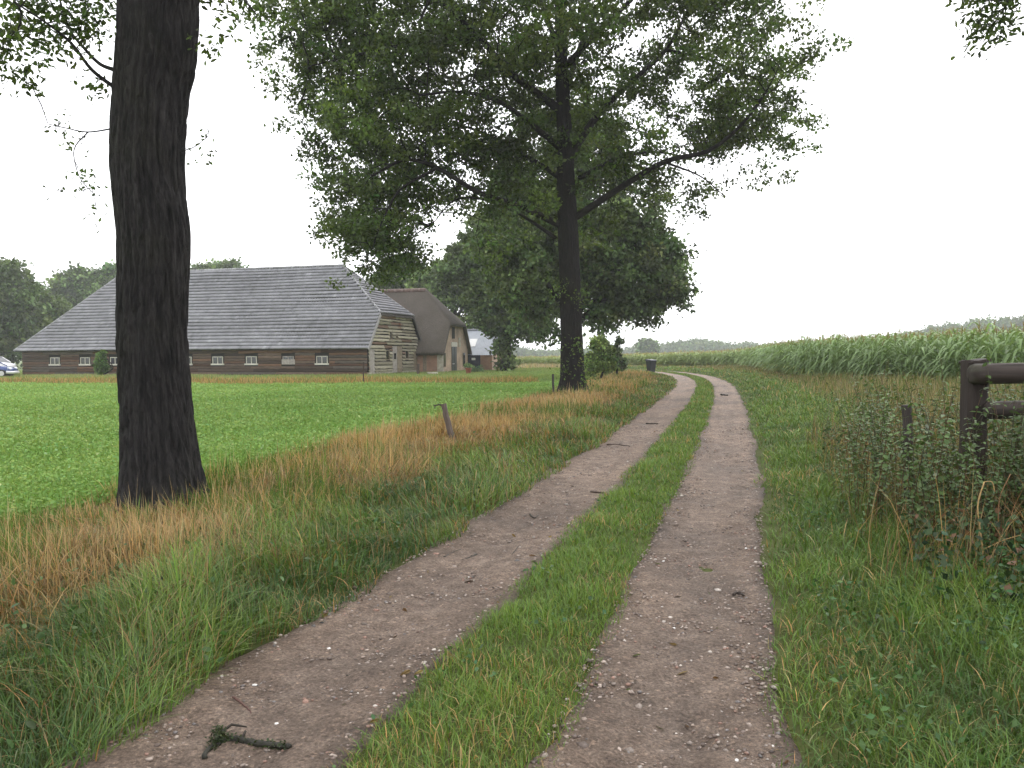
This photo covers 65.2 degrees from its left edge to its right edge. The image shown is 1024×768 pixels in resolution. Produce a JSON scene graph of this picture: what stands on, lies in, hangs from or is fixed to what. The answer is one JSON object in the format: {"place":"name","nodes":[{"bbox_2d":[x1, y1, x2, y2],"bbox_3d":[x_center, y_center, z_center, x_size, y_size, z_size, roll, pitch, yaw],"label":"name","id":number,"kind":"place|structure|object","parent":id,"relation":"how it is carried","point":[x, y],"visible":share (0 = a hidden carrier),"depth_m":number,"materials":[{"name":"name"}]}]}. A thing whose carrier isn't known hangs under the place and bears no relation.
{"place":"outdoors","nodes":[
{"label":"outdoors","id":0,"kind":"place"},
{"bbox_2d":[58,370,802,767],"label":"dirt track","id":1,"kind":"structure","parent":0,"point":[290,672],"depth_m":4.36,"materials":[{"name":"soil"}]},
{"bbox_2d":[153,426,838,763],"bbox_3d":[1.833,1.181,10.176,3.245,0.125,16.798,0,2,17],"label":"fallen branch","id":2,"kind":"object","parent":1,"relation":"on","point":[220,739],"depth_m":3.31,"materials":[{"name":"wood"}]},
{"bbox_2d":[0,356,1023,767],"bbox_3d":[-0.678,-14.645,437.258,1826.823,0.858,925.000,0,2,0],"label":"ground","id":3,"kind":"structure","parent":0,"point":[770,500],"depth_m":4.29,"materials":[{"name":"plant"}]},
{"bbox_2d":[0,357,15,366],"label":"parked car","id":4,"kind":"object","parent":3,"relation":"on","point":[3,360],"visible":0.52,"depth_m":71.31,"materials":[{"name":"white paint"}]},
{"bbox_2d":[0,362,19,376],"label":"parked car","id":5,"kind":"object","parent":3,"relation":"on","point":[5,370],"visible":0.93,"depth_m":64.23,"materials":[{"name":"blue paint"}]},
{"bbox_2d":[0,254,54,368],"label":"leafy tree","id":6,"kind":"object","parent":3,"relation":"on","point":[22,319],"visible":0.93,"depth_m":102.16,"materials":[{"name":"green plant"}]},
{"bbox_2d":[29,279,72,321],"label":"leafy tree","id":7,"kind":"object","parent":3,"relation":"on","point":[58,304],"visible":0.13,"depth_m":110.69,"materials":[{"name":"green plant"}]},
{"bbox_2d":[43,261,101,307],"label":"leafy tree","id":8,"kind":"object","parent":3,"relation":"on","point":[73,286],"visible":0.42,"depth_m":147.22,"materials":[{"name":"green plant"}]},
{"bbox_2d":[83,259,115,297],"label":"leafy tree","id":9,"kind":"object","parent":3,"relation":"on","point":[106,273],"visible":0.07,"depth_m":147.10,"materials":[{"name":"green plant"}]},
{"bbox_2d":[92,349,112,374],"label":"shrub","id":10,"kind":"object","parent":3,"relation":"on","point":[101,365],"visible":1,"depth_m":66.20,"materials":[{"name":"green plant"}]},
{"bbox_2d":[0,0,285,513],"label":"oak tree","id":11,"kind":"object","parent":3,"relation":"on","point":[155,60],"visible":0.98,"depth_m":7.88,"materials":[{"name":"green plant"}]},
{"bbox_2d":[13,264,421,374],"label":"wooden barn","id":12,"kind":"structure","parent":3,"relation":"on","point":[284,320],"depth_m":68.18,"materials":[{"name":"tile"}]},
{"bbox_2d":[48,357,60,365],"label":"window","id":13,"kind":"structure","parent":12,"relation":"in","point":[54,361],"depth_m":71.29,"materials":[{"name":"white paint"}]},
{"bbox_2d":[79,357,90,365],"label":"window","id":14,"kind":"structure","parent":12,"relation":"in","point":[83,360],"depth_m":70.48,"materials":[{"name":"white paint"}]},
{"bbox_2d":[211,357,223,364],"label":"window","id":15,"kind":"structure","parent":12,"relation":"in","point":[215,360],"depth_m":67.04,"materials":[{"name":"white paint"}]},
{"bbox_2d":[244,356,257,364],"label":"window","id":16,"kind":"structure","parent":12,"relation":"in","point":[250,360],"depth_m":66.19,"materials":[{"name":"white paint"}]},
{"bbox_2d":[282,356,294,363],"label":"window","id":17,"kind":"structure","parent":12,"relation":"in","point":[286,359],"depth_m":65.33,"materials":[{"name":"white glass"}]},
{"bbox_2d":[315,356,328,364],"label":"window","id":18,"kind":"structure","parent":12,"relation":"in","point":[320,360],"depth_m":64.55,"materials":[{"name":"white paint"}]},
{"bbox_2d":[369,349,374,373],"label":"door","id":19,"kind":"structure","parent":12,"relation":"in","point":[372,351],"depth_m":64.27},
{"bbox_2d":[392,346,397,371],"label":"door","id":20,"kind":"structure","parent":12,"relation":"in","point":[394,348],"depth_m":68.55,"materials":[{"name":"white wood"}]},
{"bbox_2d":[397,346,402,371],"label":"door","id":21,"kind":"structure","parent":12,"relation":"in","point":[399,348],"depth_m":69.59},
{"bbox_2d":[190,257,249,269],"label":"leafy tree","id":22,"kind":"object","parent":3,"relation":"on","point":[226,263],"visible":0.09,"depth_m":152.60,"materials":[{"name":"green plant"}]},
{"bbox_2d":[0,374,539,383],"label":"ditch grass","id":23,"kind":"structure","parent":3,"relation":"on","point":[334,379],"depth_m":48.98,"materials":[{"name":"plant"}]},
{"bbox_2d":[0,381,558,526],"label":"meadow crop","id":24,"kind":"object","parent":3,"relation":"on","point":[33,407],"visible":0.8,"depth_m":18.84,"materials":[{"name":"green plant"}]},
{"bbox_2d":[1,362,627,380],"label":"yard grass","id":25,"kind":"structure","parent":3,"relation":"on","point":[544,373],"depth_m":62.80,"materials":[{"name":"plant"}]},
{"bbox_2d":[0,368,656,647],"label":"dry grass","id":26,"kind":"structure","parent":3,"relation":"on","point":[387,433],"depth_m":7.85,"materials":[{"name":"plant"}]},
{"bbox_2d":[0,369,677,767],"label":"verge grass","id":27,"kind":"structure","parent":3,"relation":"on","point":[136,629],"depth_m":5.19,"materials":[{"name":"plant"}]},
{"bbox_2d":[362,252,427,288],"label":"leafy tree","id":28,"kind":"object","parent":3,"relation":"on","point":[397,285],"visible":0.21,"depth_m":102.43,"materials":[{"name":"green plant"}]},
{"bbox_2d":[380,288,471,371],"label":"thatched farmhouse","id":29,"kind":"object","parent":3,"relation":"on","point":[444,345],"visible":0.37,"depth_m":75.30,"materials":[{"name":"plant"}]},
{"bbox_2d":[451,347,456,370],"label":"door","id":30,"kind":"structure","parent":29,"relation":"in","point":[453,349],"depth_m":75.91,"materials":[{"name":"wood"}]},
{"bbox_2d":[401,240,478,328],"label":"leafy tree","id":31,"kind":"object","parent":3,"relation":"on","point":[449,298],"visible":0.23,"depth_m":96.27,"materials":[{"name":"green plant"}]},
{"bbox_2d":[433,403,455,439],"bbox_3d":[-1.131,0.739,13.441,0.392,0.836,0.114,0,2,0],"label":"fence stake","id":32,"kind":"object","parent":3,"relation":"on","point":[448,424],"visible":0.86,"depth_m":13.39,"materials":[{"name":"brown wood"}]},
{"bbox_2d":[463,362,474,373],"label":"flower pot","id":33,"kind":"object","parent":3,"relation":"on","point":[467,367],"visible":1,"depth_m":65.86,"materials":[{"name":"ceramic"}]},
{"bbox_2d":[467,329,499,369],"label":"brick shed","id":34,"kind":"structure","parent":3,"relation":"on","point":[480,355],"depth_m":80.56,"materials":[{"name":"tile"}]},
{"bbox_2d":[468,355,479,368],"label":"door","id":35,"kind":"structure","parent":34,"relation":"in","point":[474,360],"depth_m":80.31,"materials":[{"name":"grey wood"}]},
{"bbox_2d":[430,175,559,370],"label":"oak tree","id":36,"kind":"object","parent":3,"relation":"on","point":[491,316],"visible":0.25,"depth_m":74.73,"materials":[{"name":"green plant"}]},
{"bbox_2d":[0,391,1023,767],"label":"ground herbs","id":37,"kind":"object","parent":3,"relation":"on","point":[814,581],"visible":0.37,"depth_m":4.37,"materials":[{"name":"green plant"}]},
{"bbox_2d":[326,369,715,767],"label":"track grass","id":38,"kind":"structure","parent":3,"relation":"on","point":[607,518],"depth_m":4.37,"materials":[{"name":"plant"}]},
{"bbox_2d":[234,0,862,392],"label":"oak tree","id":39,"kind":"object","parent":3,"relation":"on","point":[452,26],"visible":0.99,"depth_m":29.64,"materials":[{"name":"green plant"}]},
{"bbox_2d":[512,345,630,357],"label":"woods","id":40,"kind":"object","parent":3,"relation":"on","point":[522,352],"visible":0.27,"depth_m":478.94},
{"bbox_2d":[462,83,706,350],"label":"oak tree","id":41,"kind":"object","parent":3,"relation":"on","point":[640,275],"visible":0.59,"depth_m":50.03,"materials":[{"name":"green plant"}]},
{"bbox_2d":[584,333,619,378],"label":"shrub","id":42,"kind":"object","parent":3,"relation":"on","point":[603,349],"visible":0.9,"depth_m":45.64,"materials":[{"name":"green plant"}]},
{"bbox_2d":[604,337,629,374],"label":"shrub","id":43,"kind":"object","parent":3,"relation":"on","point":[622,361],"visible":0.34,"depth_m":53.70,"materials":[{"name":"green plant"}]},
{"bbox_2d":[633,337,660,353],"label":"leafy tree","id":44,"kind":"object","parent":3,"relation":"on","point":[646,345],"visible":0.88,"depth_m":327.06,"materials":[{"name":"green plant"}]},
{"bbox_2d":[645,359,656,371],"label":"wheelie bin","id":45,"kind":"object","parent":3,"relation":"on","point":[651,365],"visible":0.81,"depth_m":64.75,"materials":[{"name":"plastic"}]},
{"bbox_2d":[628,337,774,353],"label":"woods","id":46,"kind":"object","parent":3,"relation":"on","point":[690,344],"visible":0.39,"depth_m":484.94,"materials":[{"name":"plant"}]},
{"bbox_2d":[515,326,1021,385],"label":"maize field","id":47,"kind":"structure","parent":3,"relation":"on","point":[772,356],"depth_m":69.82,"materials":[{"name":"green plant"}]},
{"bbox_2d":[805,337,816,374],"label":"maize plant","id":48,"kind":"object","parent":3,"relation":"on","point":[810,355],"visible":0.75,"depth_m":39.24,"materials":[{"name":"green plant"}]},
{"bbox_2d":[807,335,827,374],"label":"maize plant","id":49,"kind":"object","parent":3,"relation":"on","point":[819,363],"visible":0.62,"depth_m":38.12,"materials":[{"name":"green plant"}]},
{"bbox_2d":[819,337,846,375],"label":"maize plant","id":50,"kind":"object","parent":3,"relation":"on","point":[831,354],"visible":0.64,"depth_m":35.91,"materials":[{"name":"green plant"}]},
{"bbox_2d":[828,333,840,374],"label":"maize plant","id":51,"kind":"object","parent":3,"relation":"on","point":[830,355],"visible":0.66,"depth_m":36.16,"materials":[{"name":"green plant"}]},
{"bbox_2d":[823,340,846,375],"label":"maize plant","id":52,"kind":"object","parent":3,"relation":"on","point":[836,355],"visible":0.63,"depth_m":35.53,"materials":[{"name":"green plant"}]},
{"bbox_2d":[833,339,855,375],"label":"maize plant","id":53,"kind":"object","parent":3,"relation":"on","point":[848,356],"visible":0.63,"depth_m":34.06,"materials":[{"name":"green plant"}]},
{"bbox_2d":[844,334,872,376],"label":"maize plant","id":54,"kind":"object","parent":3,"relation":"on","point":[854,350],"visible":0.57,"depth_m":33.20,"materials":[{"name":"green plant"}]},
{"bbox_2d":[847,336,870,375],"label":"maize plant","id":55,"kind":"object","parent":3,"relation":"on","point":[858,356],"visible":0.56,"depth_m":33.27,"materials":[{"name":"green plant"}]},
{"bbox_2d":[852,335,882,378],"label":"maize plant","id":56,"kind":"object","parent":3,"relation":"on","point":[871,352],"visible":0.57,"depth_m":31.84,"materials":[{"name":"green plant"}]},
{"bbox_2d":[858,334,882,376],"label":"maize plant","id":57,"kind":"object","parent":3,"relation":"on","point":[867,356],"visible":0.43,"depth_m":32.63,"materials":[{"name":"green plant"}]},
{"bbox_2d":[855,333,888,377],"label":"maize plant","id":58,"kind":"object","parent":3,"relation":"on","point":[867,352],"visible":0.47,"depth_m":31.90,"materials":[{"name":"green plant"}]},
{"bbox_2d":[856,337,892,380],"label":"maize plant","id":59,"kind":"object","parent":3,"relation":"on","point":[873,355],"visible":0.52,"depth_m":31.70,"materials":[{"name":"green plant"}]},
{"bbox_2d":[861,333,892,378],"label":"maize plant","id":60,"kind":"object","parent":3,"relation":"on","point":[878,340],"visible":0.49,"depth_m":31.38,"materials":[{"name":"green plant"}]},
{"bbox_2d":[864,338,893,380],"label":"maize plant","id":61,"kind":"object","parent":3,"relation":"on","point":[880,361],"visible":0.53,"depth_m":31.08,"materials":[{"name":"green plant"}]},
{"bbox_2d":[867,335,901,378],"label":"maize plant","id":62,"kind":"object","parent":3,"relation":"on","point":[879,356],"visible":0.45,"depth_m":30.76,"materials":[{"name":"green plant"}]},
{"bbox_2d":[870,334,900,375],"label":"maize plant","id":63,"kind":"object","parent":3,"relation":"on","point":[885,363],"visible":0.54,"depth_m":30.79,"materials":[{"name":"green plant"}]},
{"bbox_2d":[871,332,909,376],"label":"maize plant","id":64,"kind":"object","parent":3,"relation":"on","point":[888,354],"visible":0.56,"depth_m":30.38,"materials":[{"name":"green plant"}]},
{"bbox_2d":[870,332,911,377],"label":"maize plant","id":65,"kind":"object","parent":3,"relation":"on","point":[891,349],"visible":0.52,"depth_m":30.37,"materials":[{"name":"green plant"}]},
{"bbox_2d":[878,335,913,377],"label":"maize plant","id":66,"kind":"object","parent":3,"relation":"on","point":[900,353],"visible":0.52,"depth_m":29.87,"materials":[{"name":"green plant"}]},
{"bbox_2d":[881,337,913,377],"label":"maize plant","id":67,"kind":"object","parent":3,"relation":"on","point":[898,369],"visible":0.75,"depth_m":29.85,"materials":[{"name":"green plant"}]},
{"bbox_2d":[886,334,916,377],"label":"maize plant","id":68,"kind":"object","parent":3,"relation":"on","point":[901,354],"visible":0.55,"depth_m":29.30,"materials":[{"name":"green plant"}]},
{"bbox_2d":[878,334,924,376],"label":"maize plant","id":69,"kind":"object","parent":3,"relation":"on","point":[901,355],"visible":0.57,"depth_m":29.52,"materials":[{"name":"green plant"}]},
{"bbox_2d":[788,355,1023,609],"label":"nettle patch","id":70,"kind":"object","parent":3,"relation":"on","point":[1009,467],"visible":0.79,"depth_m":6.39,"materials":[{"name":"green plant"}]},
{"bbox_2d":[901,405,914,513],"bbox_3d":[3.583,0.765,7.233,0.125,1.159,0.090,0,2,0],"label":"fence stake","id":71,"kind":"object","parent":3,"relation":"on","point":[908,411],"visible":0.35,"depth_m":7.19,"materials":[{"name":"brown wood"}]},
{"bbox_2d":[890,332,930,373],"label":"maize plant","id":72,"kind":"object","parent":3,"relation":"on","point":[911,352],"visible":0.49,"depth_m":29.02,"materials":[{"name":"green plant"}]},
{"bbox_2d":[904,335,920,377],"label":"maize plant","id":73,"kind":"object","parent":3,"relation":"on","point":[908,364],"visible":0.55,"depth_m":28.99,"materials":[{"name":"green plant"}]},
{"bbox_2d":[802,394,1023,621],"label":"bramble patch","id":74,"kind":"object","parent":3,"relation":"on","point":[954,533],"visible":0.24,"depth_m":5.43,"materials":[{"name":"green plant"}]},
{"bbox_2d":[899,336,929,378],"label":"maize plant","id":75,"kind":"object","parent":3,"relation":"on","point":[918,361],"visible":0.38,"depth_m":28.49,"materials":[{"name":"green plant"}]},
{"bbox_2d":[902,335,929,382],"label":"maize plant","id":76,"kind":"object","parent":3,"relation":"on","point":[921,348],"visible":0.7,"depth_m":27.92,"materials":[{"name":"green plant"}]},
{"bbox_2d":[896,334,942,379],"bbox_3d":[14.482,-0.773,28.308,0.866,2.154,1.736,-1,2,-17],"label":"maize plant","id":77,"kind":"object","parent":3,"relation":"on","point":[920,358],"visible":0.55,"depth_m":28.38,"materials":[{"name":"green plant"}]},
{"bbox_2d":[903,333,947,380],"bbox_3d":[14.400,-0.756,27.824,0.856,2.062,1.776,-1,2,-28],"label":"maize plant","id":78,"kind":"object","parent":3,"relation":"on","point":[925,356],"visible":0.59,"depth_m":27.72,"materials":[{"name":"green plant"}]},
{"bbox_2d":[909,335,943,380],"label":"maize plant","id":79,"kind":"object","parent":3,"relation":"on","point":[926,353],"visible":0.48,"depth_m":28.06,"materials":[{"name":"green plant"}]},
{"bbox_2d":[914,330,941,377],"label":"maize plant","id":80,"kind":"object","parent":3,"relation":"on","point":[928,351],"visible":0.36,"depth_m":28.70,"materials":[{"name":"green plant"}]},
{"bbox_2d":[920,335,940,381],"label":"maize plant","id":81,"kind":"object","parent":3,"relation":"on","point":[938,343],"visible":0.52,"depth_m":27.33,"materials":[{"name":"green plant"}]},
{"bbox_2d":[915,328,960,382],"bbox_3d":[14.483,-0.714,27.115,1.695,2.410,0.657,-1,2,-12],"label":"maize plant","id":82,"kind":"object","parent":3,"relation":"on","point":[937,352],"visible":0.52,"depth_m":27.11,"materials":[{"name":"green plant"}]},
{"bbox_2d":[922,335,959,382],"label":"maize plant","id":83,"kind":"object","parent":3,"relation":"on","point":[938,349],"visible":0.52,"depth_m":27.35,"materials":[{"name":"green plant"}]},
{"bbox_2d":[922,328,964,382],"bbox_3d":[14.644,-0.783,26.719,1.698,2.182,1.059,0,2,2],"label":"maize plant","id":84,"kind":"object","parent":3,"relation":"on","point":[947,333],"visible":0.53,"depth_m":26.84,"materials":[{"name":"green plant"}]},
{"bbox_2d":[930,330,957,383],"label":"maize plant","id":85,"kind":"object","parent":3,"relation":"on","point":[952,342],"visible":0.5,"depth_m":26.46,"materials":[{"name":"green plant"}]},
{"bbox_2d":[927,328,963,383],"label":"maize plant","id":86,"kind":"object","parent":3,"relation":"on","point":[944,351],"visible":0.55,"depth_m":26.77,"materials":[{"name":"green plant"}]},
{"bbox_2d":[931,326,969,380],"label":"maize plant","id":87,"kind":"object","parent":3,"relation":"on","point":[950,356],"visible":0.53,"depth_m":26.08,"materials":[{"name":"green plant"}]},
{"bbox_2d":[884,313,1023,336],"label":"woods","id":88,"kind":"object","parent":3,"relation":"on","point":[1004,322],"visible":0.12,"depth_m":391.37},
{"bbox_2d":[941,329,969,381],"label":"maize plant","id":89,"kind":"object","parent":3,"relation":"on","point":[959,339],"visible":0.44,"depth_m":25.76,"materials":[{"name":"green plant"}]},
{"bbox_2d":[947,336,966,382],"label":"maize plant","id":90,"kind":"object","parent":3,"relation":"on","point":[952,352],"visible":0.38,"depth_m":26.14,"materials":[{"name":"green plant"}]},
{"bbox_2d":[932,325,985,384],"bbox_3d":[14.437,-0.698,25.664,1.745,2.370,0.648,1,2,23],"label":"maize plant","id":91,"kind":"object","parent":3,"relation":"on","point":[961,326],"visible":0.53,"depth_m":25.66,"materials":[{"name":"green plant"}]},
{"bbox_2d":[959,331,983,380],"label":"maize plant","id":92,"kind":"object","parent":3,"relation":"on","point":[969,355],"visible":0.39,"depth_m":25.05,"materials":[{"name":"green plant"}]},
{"bbox_2d":[957,326,994,360],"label":"maize plant","id":93,"kind":"object","parent":3,"relation":"on","point":[974,343],"visible":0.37,"depth_m":25.05,"materials":[{"name":"green plant"}]},
{"bbox_2d":[953,324,1006,368],"bbox_3d":[14.519,-0.644,24.658,0.672,2.423,1.779,-1,2,-15],"label":"maize plant","id":94,"kind":"object","parent":3,"relation":"on","point":[982,342],"visible":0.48,"depth_m":24.76,"materials":[{"name":"green plant"}]},
{"bbox_2d":[945,0,1023,60],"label":"oak tree","id":95,"kind":"object","parent":3,"relation":"on","point":[978,26],"visible":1,"depth_m":7.95,"materials":[{"name":"green plant"}]},
{"bbox_2d":[974,327,1003,362],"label":"maize plant","id":96,"kind":"object","parent":3,"relation":"on","point":[995,340],"visible":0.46,"depth_m":24.05,"materials":[{"name":"green plant"}]},
{"bbox_2d":[979,319,1001,362],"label":"maize plant","id":97,"kind":"object","parent":3,"relation":"on","point":[995,352],"visible":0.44,"depth_m":24.46,"materials":[{"name":"green plant"}]},
{"bbox_2d":[959,358,1023,506],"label":"wooden fence","id":98,"kind":"object","parent":3,"relation":"on","point":[974,379],"visible":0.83,"depth_m":6.72,"materials":[{"name":"brown wood"}]},
{"bbox_2d":[971,328,1021,362],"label":"maize plant","id":99,"kind":"object","parent":3,"relation":"on","point":[991,344],"visible":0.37,"depth_m":24.09,"materials":[{"name":"green plant"}]},
{"bbox_2d":[977,481,1019,568],"bbox_3d":[3.213,0.968,5.224,0.339,0.670,0.023,0,2,8],"label":"dry stalk","id":100,"kind":"object","parent":3,"relation":"on","point":[978,518],"visible":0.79,"depth_m":5.23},
{"bbox_2d":[985,326,1023,358],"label":"maize plant","id":101,"kind":"object","parent":3,"relation":"on","point":[1005,345],"visible":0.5,"depth_m":23.18,"materials":[{"name":"green plant"}]},
{"bbox_2d":[990,325,1023,362],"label":"maize plant","id":102,"kind":"object","parent":3,"relation":"on","point":[1007,355],"visible":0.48,"depth_m":23.20,"materials":[{"name":"green plant"}]},
{"bbox_2d":[1002,321,1022,362],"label":"maize plant","id":103,"kind":"object","parent":3,"relation":"on","point":[1006,351],"visible":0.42,"depth_m":23.36,"materials":[{"name":"green plant"}]},
{"bbox_2d":[1004,329,1023,362],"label":"maize plant","id":104,"kind":"object","parent":3,"relation":"on","point":[1020,344],"visible":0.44,"depth_m":22.71,"materials":[{"name":"green plant"}]},
{"bbox_2d":[0,0,1023,349],"label":"sky","id":105,"kind":"structure","parent":0,"point":[910,211],"materials":[{"name":"white"}]},
{"bbox_2d":[627,365,1023,767],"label":"bank grass","id":106,"kind":"structure","parent":0,"point":[792,390],"depth_m":4.45,"materials":[{"name":"plant"}]},
{"bbox_2d":[690,364,1023,468],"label":"rank grass","id":107,"kind":"structure","parent":0,"point":[816,379],"depth_m":22.11,"materials":[{"name":"plant"}]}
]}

